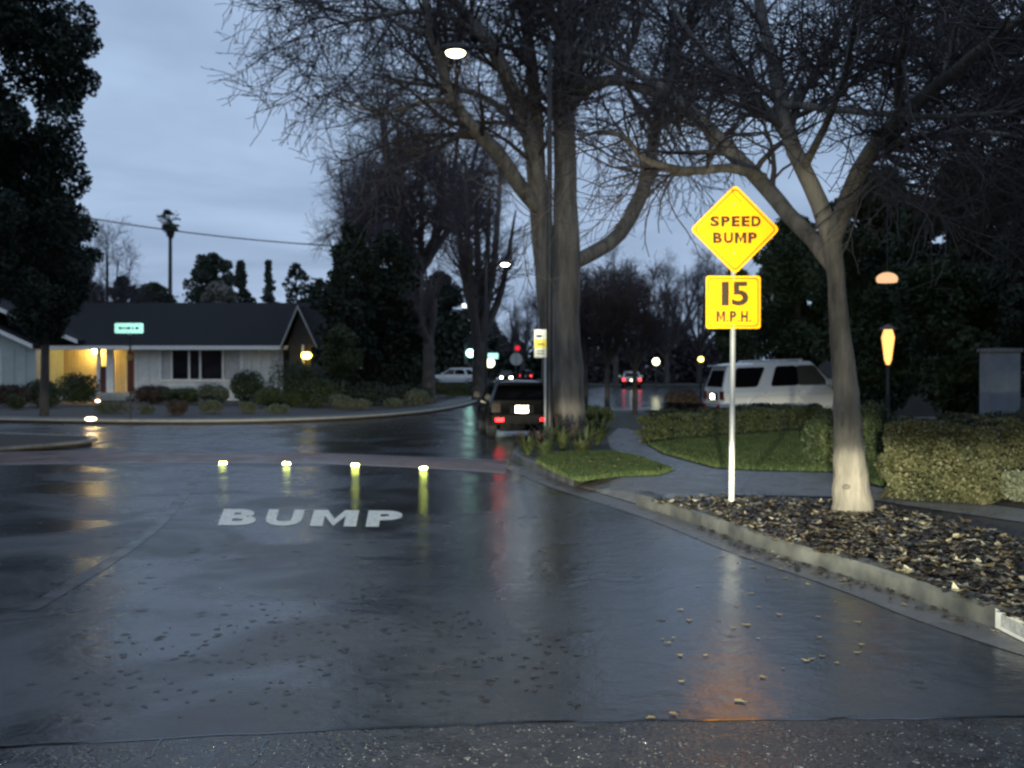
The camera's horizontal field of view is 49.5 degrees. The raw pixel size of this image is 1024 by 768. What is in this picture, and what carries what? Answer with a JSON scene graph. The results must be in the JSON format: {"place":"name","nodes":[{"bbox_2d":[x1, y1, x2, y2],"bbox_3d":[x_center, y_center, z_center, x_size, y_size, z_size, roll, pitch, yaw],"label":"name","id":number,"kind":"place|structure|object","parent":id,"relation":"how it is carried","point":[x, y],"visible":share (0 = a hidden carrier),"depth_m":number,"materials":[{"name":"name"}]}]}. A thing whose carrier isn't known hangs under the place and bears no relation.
{"place":"outdoors","nodes":[
{"label":"outdoors","id":0,"kind":"place"},
{"bbox_2d":[0,434,90,450],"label":"verge","id":1,"kind":"structure","parent":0,"point":[15,439],"depth_m":25.61,"materials":[{"name":"grey concrete"}]},
{"bbox_2d":[0,395,471,419],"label":"sidewalk","id":2,"kind":"structure","parent":0,"point":[458,399],"depth_m":38.05,"materials":[{"name":"concrete"}]},
{"bbox_2d":[115,323,142,417],"bbox_3d":[-12.597,-0.415,36.590,0.946,3.178,0.085,0,1,0],"label":"street name sign","id":3,"kind":"object","parent":2,"relation":"on","point":[129,328],"visible":0.92,"depth_m":36.54,"materials":[{"name":"metal"}]},
{"bbox_2d":[0,379,489,424],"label":"garden bed","id":4,"kind":"object","parent":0,"point":[63,408],"visible":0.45,"depth_m":41.73,"materials":[{"name":"soil"}]},
{"bbox_2d":[0,383,33,406],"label":"garden shrub","id":5,"kind":"object","parent":4,"relation":"on","point":[7,390],"visible":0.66,"depth_m":46.94,"materials":[{"name":"brown plant"}]},
{"bbox_2d":[22,378,61,406],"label":"garden shrub","id":6,"kind":"object","parent":4,"relation":"on","point":[54,391],"visible":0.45,"depth_m":47.85,"materials":[{"name":"green plant"}]},
{"bbox_2d":[0,295,85,401],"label":"garage","id":7,"kind":"structure","parent":4,"relation":"on","point":[20,357],"depth_m":55.40,"materials":[{"name":"white"}]},
{"bbox_2d":[5,186,104,415],"bbox_3d":[-16.436,-2.996,39.203,4.096,8.312,3.466,0,1,0],"label":"evergreen tree","id":8,"kind":"object","parent":4,"relation":"on","point":[45,323],"visible":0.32,"depth_m":38.59,"materials":[{"name":"green plant"}]},
{"bbox_2d":[55,372,101,404],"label":"garden shrub","id":9,"kind":"object","parent":4,"relation":"on","point":[80,389],"visible":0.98,"depth_m":49.79,"materials":[{"name":"green plant"}]},
{"bbox_2d":[93,400,135,412],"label":"garden tuft","id":10,"kind":"object","parent":4,"relation":"on","point":[108,407],"visible":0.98,"depth_m":40.72,"materials":[{"name":"green plant"}]},
{"bbox_2d":[82,212,157,302],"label":"bare tree","id":11,"kind":"object","parent":4,"relation":"on","point":[102,292],"visible":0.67,"depth_m":65.85,"materials":[{"name":"brown plant"}]},
{"bbox_2d":[131,384,170,403],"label":"garden shrub","id":12,"kind":"object","parent":4,"relation":"on","point":[151,394],"visible":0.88,"depth_m":51.62,"materials":[{"name":"brown plant"}]},
{"bbox_2d":[137,281,176,302],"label":"background tree","id":13,"kind":"object","parent":4,"relation":"on","point":[162,295],"visible":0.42,"depth_m":95.20,"materials":[{"name":"green plant"}]},
{"bbox_2d":[156,209,180,293],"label":"palm tree","id":14,"kind":"object","parent":4,"relation":"on","point":[168,224],"visible":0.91,"depth_m":149.56,"materials":[{"name":"green plant"}]},
{"bbox_2d":[165,399,188,414],"bbox_3d":[-11.838,0.828,39.270,0.835,0.648,0.639,0,1,0],"label":"garden tuft","id":15,"kind":"object","parent":4,"relation":"on","point":[175,407],"visible":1,"depth_m":39.17,"materials":[{"name":"brown plant"}]},
{"bbox_2d":[160,387,200,403],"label":"garden shrub","id":16,"kind":"object","parent":4,"relation":"on","point":[188,394],"visible":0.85,"depth_m":50.76,"materials":[{"name":"green plant"}]},
{"bbox_2d":[49,303,331,400],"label":"ranch house","id":17,"kind":"structure","parent":4,"relation":"on","point":[171,343],"depth_m":57.22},
{"bbox_2d":[159,350,241,380],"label":"window","id":18,"kind":"structure","parent":17,"relation":"in","point":[188,365],"depth_m":57.03,"materials":[{"name":"white paint"}]},
{"bbox_2d":[182,252,238,302],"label":"background tree","id":19,"kind":"object","parent":4,"relation":"on","point":[207,268],"visible":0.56,"depth_m":99.03,"materials":[{"name":"green plant"}]},
{"bbox_2d":[196,382,229,403],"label":"garden shrub","id":20,"kind":"object","parent":4,"relation":"on","point":[219,393],"visible":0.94,"depth_m":49.72,"materials":[{"name":"green plant"}]},
{"bbox_2d":[199,279,241,302],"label":"background tree","id":21,"kind":"object","parent":4,"relation":"on","point":[218,291],"visible":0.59,"depth_m":89.29,"materials":[{"name":"green plant"}]},
{"bbox_2d":[233,260,256,302],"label":"background tree","id":22,"kind":"object","parent":4,"relation":"on","point":[244,294],"visible":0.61,"depth_m":111.50,"materials":[{"name":"green plant"}]},
{"bbox_2d":[229,369,265,402],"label":"garden shrub","id":23,"kind":"object","parent":4,"relation":"on","point":[245,383],"visible":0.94,"depth_m":50.76,"materials":[{"name":"green plant"}]},
{"bbox_2d":[259,259,279,302],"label":"background tree","id":24,"kind":"object","parent":4,"relation":"on","point":[269,288],"visible":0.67,"depth_m":107.59,"materials":[{"name":"green plant"}]},
{"bbox_2d":[252,386,287,406],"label":"garden shrub","id":25,"kind":"object","parent":4,"relation":"on","point":[266,396],"visible":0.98,"depth_m":46.62,"materials":[{"name":"green plant"}]},
{"bbox_2d":[265,357,325,405],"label":"garden shrub","id":26,"kind":"object","parent":4,"relation":"on","point":[294,378],"visible":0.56,"depth_m":48.71,"materials":[{"name":"green plant"}]},
{"bbox_2d":[281,262,310,302],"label":"background tree","id":27,"kind":"object","parent":4,"relation":"on","point":[296,289],"visible":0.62,"depth_m":91.72,"materials":[{"name":"green plant"}]},
{"bbox_2d":[298,375,344,406],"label":"garden shrub","id":28,"kind":"object","parent":4,"relation":"on","point":[325,389],"visible":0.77,"depth_m":47.60,"materials":[{"name":"green plant"}]},
{"bbox_2d":[311,256,367,392],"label":"conifer","id":29,"kind":"object","parent":4,"relation":"on","point":[345,310],"visible":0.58,"depth_m":53.65,"materials":[{"name":"green plant"}]},
{"bbox_2d":[319,324,363,393],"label":"clipped tree","id":30,"kind":"object","parent":4,"relation":"on","point":[342,365],"visible":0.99,"depth_m":49.58,"materials":[{"name":"green plant"}]},
{"bbox_2d":[324,219,386,398],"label":"conifer","id":31,"kind":"object","parent":4,"relation":"on","point":[361,258],"visible":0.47,"depth_m":55.54,"materials":[{"name":"green plant"}]},
{"bbox_2d":[300,123,431,354],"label":"bare tree","id":32,"kind":"object","parent":4,"relation":"on","point":[334,209],"visible":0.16,"depth_m":74.04,"materials":[{"name":"brown plant"}]},
{"bbox_2d":[340,381,397,404],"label":"garden shrub","id":33,"kind":"object","parent":4,"relation":"on","point":[373,393],"visible":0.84,"depth_m":49.60,"materials":[{"name":"green plant"}]},
{"bbox_2d":[359,228,422,387],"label":"conifer","id":34,"kind":"object","parent":4,"relation":"on","point":[391,250],"visible":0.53,"depth_m":57.07,"materials":[{"name":"green plant"}]},
{"bbox_2d":[376,253,440,392],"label":"conifer","id":35,"kind":"object","parent":4,"relation":"on","point":[412,368],"visible":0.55,"depth_m":56.95,"materials":[{"name":"green plant"}]},
{"bbox_2d":[346,292,472,374],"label":"wood","id":36,"kind":"object","parent":4,"relation":"on","point":[462,327],"visible":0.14,"depth_m":93.45,"materials":[{"name":"green plant"}]},
{"bbox_2d":[388,383,434,403],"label":"garden shrub","id":37,"kind":"object","parent":4,"relation":"on","point":[404,388],"visible":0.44,"depth_m":51.69,"materials":[{"name":"green plant"}]},
{"bbox_2d":[303,40,526,384],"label":"weeping tree","id":38,"kind":"object","parent":4,"relation":"on","point":[405,223],"visible":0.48,"depth_m":61.98,"materials":[{"name":"brown plant"}]},
{"bbox_2d":[403,388,430,405],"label":"garden tuft","id":39,"kind":"object","parent":4,"relation":"on","point":[419,395],"visible":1,"depth_m":48.16,"materials":[{"name":"green plant"}]},
{"bbox_2d":[401,253,457,402],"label":"bare tree","id":40,"kind":"object","parent":4,"relation":"on","point":[427,303],"visible":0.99,"depth_m":53.23,"materials":[{"name":"brown plant"}]},
{"bbox_2d":[421,382,471,397],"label":"garden shrub","id":41,"kind":"object","parent":4,"relation":"on","point":[450,389],"visible":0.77,"depth_m":61.53,"materials":[{"name":"green plant"}]},
{"bbox_2d":[428,270,467,371],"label":"conifer","id":42,"kind":"object","parent":4,"relation":"on","point":[456,298],"visible":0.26,"depth_m":95.73,"materials":[{"name":"green plant"}]},
{"bbox_2d":[418,97,534,401],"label":"bare tree","id":43,"kind":"object","parent":4,"relation":"on","point":[466,254],"visible":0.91,"depth_m":57.29,"materials":[{"name":"brown plant"}]},
{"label":"utility pole","id":44,"kind":"object","parent":4,"relation":"on","visible":0},
{"bbox_2d":[94,218,371,247],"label":"overhead cable","id":45,"kind":"object","parent":44,"relation":"attached to","point":[213,235],"visible":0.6,"depth_m":63.68,"materials":[{"name":"grey metal"}]},
{"bbox_2d":[0,378,1023,745],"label":"road","id":46,"kind":"structure","parent":0,"point":[606,596],"depth_m":8.25,"materials":[{"name":"grey asphalt"}]},
{"bbox_2d":[0,432,97,449],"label":"kerb","id":47,"kind":"structure","parent":46,"relation":"on","point":[93,439],"depth_m":24.85,"materials":[{"name":"concrete"}]},
{"bbox_2d":[0,0,103,306],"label":"evergreen tree","id":48,"kind":"object","parent":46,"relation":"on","point":[54,56],"visible":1,"depth_m":29.58,"materials":[{"name":"green plant"}]},
{"bbox_2d":[18,466,207,610],"bbox_3d":[-4.467,1.591,14.279,0.425,0.001,12.238,0,1,-10],"label":"road joint","id":49,"kind":"object","parent":46,"relation":"on","point":[140,539],"visible":1,"depth_m":10.82,"materials":[{"name":"grey asphalt"}]},
{"bbox_2d":[0,400,477,421],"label":"kerb","id":50,"kind":"structure","parent":46,"relation":"on","point":[226,420],"depth_m":36.20,"materials":[{"name":"concrete"}]},
{"bbox_2d":[0,462,504,472],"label":"hump line","id":51,"kind":"object","parent":46,"relation":"on","point":[259,462],"visible":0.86,"depth_m":20.82,"materials":[{"name":"paint"}]},
{"bbox_2d":[0,451,507,472],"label":"speed hump","id":52,"kind":"object","parent":46,"relation":"on","point":[23,457],"visible":0.98,"depth_m":21.38,"materials":[{"name":"grey asphalt"}]},
{"bbox_2d":[218,509,401,526],"bbox_3d":[-2.535,1.603,13.358,2.394,0.001,1.430,0,1,5],"label":"road lettering","id":53,"kind":"object","parent":46,"relation":"on","point":[374,517],"visible":1,"depth_m":13.34,"materials":[{"name":"paint"}]},
{"bbox_2d":[56,583,580,721],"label":"road leaves","id":54,"kind":"object","parent":46,"relation":"on","point":[281,681],"visible":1,"depth_m":6.80,"materials":[{"name":"brown plant"}]},
{"bbox_2d":[435,368,471,387],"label":"parked car","id":55,"kind":"object","parent":46,"relation":"on","point":[458,375],"visible":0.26,"depth_m":85.12,"materials":[{"name":"white paint"}]},
{"bbox_2d":[484,259,511,390],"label":"street lamp","id":56,"kind":"object","parent":46,"relation":"on","point":[504,262],"visible":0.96,"depth_m":49.91,"materials":[{"name":"metal"}]},
{"bbox_2d":[473,380,543,436],"bbox_3d":[0.034,0.624,30.026,2.040,1.490,4.197,0,1,-6],"label":"parked car","id":57,"kind":"object","parent":46,"relation":"on","point":[510,405],"visible":0.78,"depth_m":28.19,"materials":[{"name":"black paint"}]},
{"bbox_2d":[0,716,1023,747],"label":"road seam","id":58,"kind":"object","parent":46,"relation":"on","point":[498,723],"visible":1,"depth_m":5.61,"materials":[{"name":"black asphalt"}]},
{"bbox_2d":[490,286,539,369],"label":"bare tree","id":59,"kind":"object","parent":46,"relation":"on","point":[513,333],"visible":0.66,"depth_m":148.99,"materials":[{"name":"brown plant"}]},
{"bbox_2d":[512,436,573,485],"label":"kerb","id":60,"kind":"structure","parent":46,"relation":"on","point":[521,457],"depth_m":19.69,"materials":[{"name":"concrete"}]},
{"bbox_2d":[712,268,761,363],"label":"evergreen tree","id":61,"kind":"object","parent":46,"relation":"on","point":[744,350],"visible":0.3,"depth_m":59.15,"materials":[{"name":"green plant"}]},
{"bbox_2d":[507,467,1023,654],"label":"gutter","id":62,"kind":"object","parent":46,"relation":"on","point":[983,633],"depth_m":9.62,"materials":[{"name":"grey concrete"}]},
{"bbox_2d":[636,493,1023,626],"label":"kerb","id":63,"kind":"structure","parent":46,"relation":"on","point":[881,576],"depth_m":9.60,"materials":[{"name":"concrete"}]},
{"bbox_2d":[995,608,1023,641],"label":"kerb address plate","id":64,"kind":"object","parent":63,"relation":"attached to","point":[1012,626],"visible":0.94,"depth_m":7.46,"materials":[{"name":"white paint"}]},
{"bbox_2d":[0,717,1023,767],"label":"old asphalt","id":65,"kind":"structure","parent":0,"point":[613,750],"depth_m":5.26,"materials":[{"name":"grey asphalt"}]},
{"bbox_2d":[0,0,1023,368],"label":"sky","id":66,"kind":"structure","parent":0,"point":[157,135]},
{"bbox_2d":[534,450,672,481],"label":"lawn","id":67,"kind":"structure","parent":0,"point":[601,461],"depth_m":18.62,"materials":[{"name":"green plant"}]},
{"bbox_2d":[536,372,705,386],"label":"verge","id":68,"kind":"structure","parent":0,"point":[672,384],"depth_m":112.66,"materials":[{"name":"green plant"}]},
{"bbox_2d":[487,320,541,379],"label":"wood","id":69,"kind":"object","parent":68,"relation":"on","point":[533,364],"visible":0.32,"depth_m":170.87,"materials":[{"name":"green plant"}]},
{"bbox_2d":[580,245,648,384],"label":"bare tree","id":70,"kind":"object","parent":68,"relation":"on","point":[615,373],"visible":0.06,"depth_m":111.76,"materials":[{"name":"brown plant"}]},
{"bbox_2d":[628,259,714,383],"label":"bare tree","id":71,"kind":"object","parent":68,"relation":"on","point":[679,329],"visible":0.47,"depth_m":115.73,"materials":[{"name":"brown plant"}]},
{"bbox_2d":[581,321,768,383],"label":"wood","id":72,"kind":"object","parent":68,"relation":"on","point":[682,363],"visible":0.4,"depth_m":124.38,"materials":[{"name":"black plant"}]},
{"bbox_2d":[640,244,753,382],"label":"bare tree","id":73,"kind":"object","parent":68,"relation":"on","point":[700,345],"visible":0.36,"depth_m":119.19,"materials":[{"name":"brown plant"}]},
{"bbox_2d":[579,477,664,503],"bbox_3d":[1.467,1.496,15.830,0.693,0.130,3.035,0,1,-7],"label":"driveway apron","id":74,"kind":"object","parent":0,"point":[623,488],"visible":0.8,"depth_m":15.88,"materials":[{"name":"concrete"}]},
{"bbox_2d":[530,410,996,485],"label":"verge","id":75,"kind":"structure","parent":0,"point":[625,419],"depth_m":26.71,"materials":[{"name":"green plant"}]},
{"bbox_2d":[440,41,552,430],"bbox_3d":[-0.332,-3.000,23.959,2.435,8.711,0.340,0,1,0],"label":"street lamp","id":76,"kind":"object","parent":75,"relation":"on","point":[455,50],"visible":0.98,"depth_m":23.90,"materials":[{"name":"metal"}]},
{"bbox_2d":[200,0,807,431],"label":"street tree","id":77,"kind":"object","parent":75,"relation":"on","point":[466,22],"visible":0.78,"depth_m":27.10,"materials":[{"name":"brown plant"}]},
{"bbox_2d":[534,330,545,429],"bbox_3d":[0.713,0.001,27.645,0.322,2.704,0.096,0,1,0],"label":"parking sign","id":78,"kind":"object","parent":75,"relation":"on","point":[539,343],"visible":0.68,"depth_m":27.59,"materials":[{"name":"metal"}]},
{"bbox_2d":[549,426,578,450],"bbox_3d":[1.100,1.094,22.322,0.803,0.559,0.803,0,1,0],"label":"strap leaf plant","id":79,"kind":"object","parent":75,"relation":"on","point":[562,442],"visible":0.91,"depth_m":22.18,"materials":[{"name":"green plant"}]},
{"bbox_2d":[537,268,631,404],"bbox_3d":[2.657,-1.533,39.437,3.075,5.299,3.001,0,1,25],"label":"young street tree","id":80,"kind":"object","parent":75,"relation":"on","point":[585,331],"visible":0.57,"depth_m":39.11,"materials":[{"name":"brown plant"}]},
{"bbox_2d":[585,404,614,423],"bbox_3d":[2.289,0.894,30.772,1.176,0.706,1.076,0,1,0],"label":"rounded shrub","id":81,"kind":"object","parent":75,"relation":"on","point":[591,412],"visible":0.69,"depth_m":30.57,"materials":[{"name":"green plant"}]},
{"bbox_2d":[580,261,657,408],"bbox_3d":[3.598,-1.747,40.018,3.502,5.698,3.557,0,1,0],"label":"young street tree","id":82,"kind":"object","parent":75,"relation":"on","point":[605,354],"visible":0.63,"depth_m":39.48,"materials":[{"name":"brown plant"}]},
{"bbox_2d":[586,250,685,413],"bbox_3d":[4.427,-1.839,40.412,3.793,5.859,4.039,0,1,0],"label":"young street tree","id":83,"kind":"object","parent":75,"relation":"on","point":[635,361],"visible":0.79,"depth_m":39.90,"materials":[{"name":"brown plant"}]},
{"bbox_2d":[663,388,703,421],"bbox_3d":[5.177,0.667,33.318,1.289,1.086,0.982,0,1,0],"label":"dark shrub","id":84,"kind":"object","parent":75,"relation":"on","point":[676,399],"visible":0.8,"depth_m":33.15,"materials":[{"name":"brown plant"}]},
{"bbox_2d":[635,402,825,441],"bbox_3d":[5.945,0.914,29.327,2.249,0.696,11.878,1,1,43],"label":"hedge","id":85,"kind":"object","parent":75,"relation":"on","point":[660,425],"visible":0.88,"depth_m":27.47,"materials":[{"name":"green plant"}]},
{"bbox_2d":[648,429,889,487],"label":"lawn","id":86,"kind":"structure","parent":75,"relation":"on","point":[766,469],"depth_m":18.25,"materials":[{"name":"green plant"}]},
{"bbox_2d":[801,406,833,465],"bbox_3d":[5.401,0.892,18.798,0.958,1.060,0.953,1,1,40],"label":"rounded shrub","id":87,"kind":"object","parent":86,"relation":"on","point":[821,442],"visible":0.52,"depth_m":18.66,"materials":[{"name":"green plant"}]},
{"bbox_2d":[860,399,899,459],"bbox_3d":[6.418,0.835,19.625,0.851,1.153,1.012,0,1,0],"label":"rounded shrub","id":88,"kind":"object","parent":86,"relation":"on","point":[874,418],"visible":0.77,"depth_m":19.39,"materials":[{"name":"green plant"}]},
{"bbox_2d":[747,214,849,366],"bbox_3d":[10.162,-2.535,39.857,3.856,7.376,4.084,1,1,44],"label":"evergreen tree","id":89,"kind":"object","parent":75,"relation":"on","point":[791,319],"visible":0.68,"depth_m":39.03,"materials":[{"name":"green plant"}]},
{"bbox_2d":[804,167,947,413],"bbox_3d":[10.276,-2.406,30.996,4.010,7.372,3.683,0,1,29],"label":"evergreen tree","id":90,"kind":"object","parent":75,"relation":"on","point":[871,307],"visible":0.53,"depth_m":30.46,"materials":[{"name":"green plant"}]},
{"bbox_2d":[878,324,896,420],"bbox_3d":[7.443,0.104,22.004,0.380,2.560,0.380,0,1,0],"label":"lantern post","id":91,"kind":"object","parent":75,"relation":"on","point":[888,337],"visible":0.88,"depth_m":21.94,"materials":[{"name":"glass"}]},
{"bbox_2d":[883,155,1023,414],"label":"evergreen tree","id":92,"kind":"object","parent":75,"relation":"on","point":[961,327],"visible":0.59,"depth_m":26.40,"materials":[{"name":"green plant"}]},
{"bbox_2d":[977,160,1023,397],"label":"evergreen tree","id":93,"kind":"object","parent":75,"relation":"on","point":[1014,332],"visible":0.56,"depth_m":23.84,"materials":[{"name":"green plant"}]},
{"bbox_2d":[607,428,1023,521],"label":"sidewalk","id":94,"kind":"structure","parent":0,"point":[686,477],"depth_m":15.96,"materials":[{"name":"concrete"}]},
{"bbox_2d":[695,417,937,429],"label":"driveway","id":95,"kind":"structure","parent":0,"point":[930,418],"depth_m":32.05,"materials":[{"name":"concrete"}]},
{"bbox_2d":[702,359,860,421],"bbox_3d":[8.215,0.160,32.995,4.847,1.795,2.180,-2,1,-9],"label":"parked car","id":96,"kind":"object","parent":95,"relation":"on","point":[762,383],"visible":0.38,"depth_m":32.13,"materials":[{"name":"white paint"}]},
{"bbox_2d":[648,482,1023,602],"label":"planting bed","id":97,"kind":"object","parent":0,"point":[1009,527],"visible":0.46,"depth_m":11.71,"materials":[{"name":"soil"}]},
{"bbox_2d":[663,493,766,503],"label":"concrete slab","id":98,"kind":"structure","parent":97,"relation":"on","point":[671,495],"depth_m":14.42,"materials":[{"name":"grey concrete"}]},
{"bbox_2d":[692,186,777,500],"bbox_3d":[2.707,-0.447,13.543,1.041,3.904,0.101,0,1,0],"label":"warning sign","id":99,"kind":"object","parent":97,"relation":"on","point":[733,233],"visible":0.98,"depth_m":13.48,"materials":[{"name":"yellow metal"}]},
{"bbox_2d":[466,0,1023,514],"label":"street tree","id":100,"kind":"object","parent":97,"relation":"on","point":[850,482],"visible":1,"depth_m":12.58,"materials":[{"name":"brown plant"}]},
{"bbox_2d":[876,209,897,282],"bbox_3d":[7.753,-2.933,22.960,0.433,1.670,0.440,0,1,0],"label":"hanging lamp","id":101,"kind":"object","parent":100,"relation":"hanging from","point":[887,277],"visible":0.96,"depth_m":22.86,"materials":[{"name":"glass"}]},
{"bbox_2d":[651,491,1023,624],"bbox_3d":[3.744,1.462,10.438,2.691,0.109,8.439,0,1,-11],"label":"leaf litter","id":102,"kind":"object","parent":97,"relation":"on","point":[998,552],"visible":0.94,"depth_m":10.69,"materials":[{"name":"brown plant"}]},
{"bbox_2d":[776,0,1023,319],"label":"street tree","id":103,"kind":"object","parent":97,"relation":"on","point":[1008,217],"visible":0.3,"depth_m":14.30,"materials":[{"name":"brown plant"}]},
{"bbox_2d":[873,410,1023,504],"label":"clipped hedge","id":104,"kind":"object","parent":97,"relation":"on","point":[959,444],"visible":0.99,"depth_m":13.84,"materials":[{"name":"green plant"}]},
{"bbox_2d":[994,469,1023,501],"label":"rounded shrub","id":105,"kind":"object","parent":97,"relation":"on","point":[1013,486],"visible":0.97,"depth_m":13.76,"materials":[{"name":"green plant"}]},
{"bbox_2d":[814,246,1023,416],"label":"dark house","id":106,"kind":"structure","parent":0,"point":[916,406],"depth_m":38.02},
{"bbox_2d":[977,348,1022,415],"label":"garden pillar","id":107,"kind":"structure","parent":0,"point":[999,386],"depth_m":21.00,"materials":[{"name":"concrete"}]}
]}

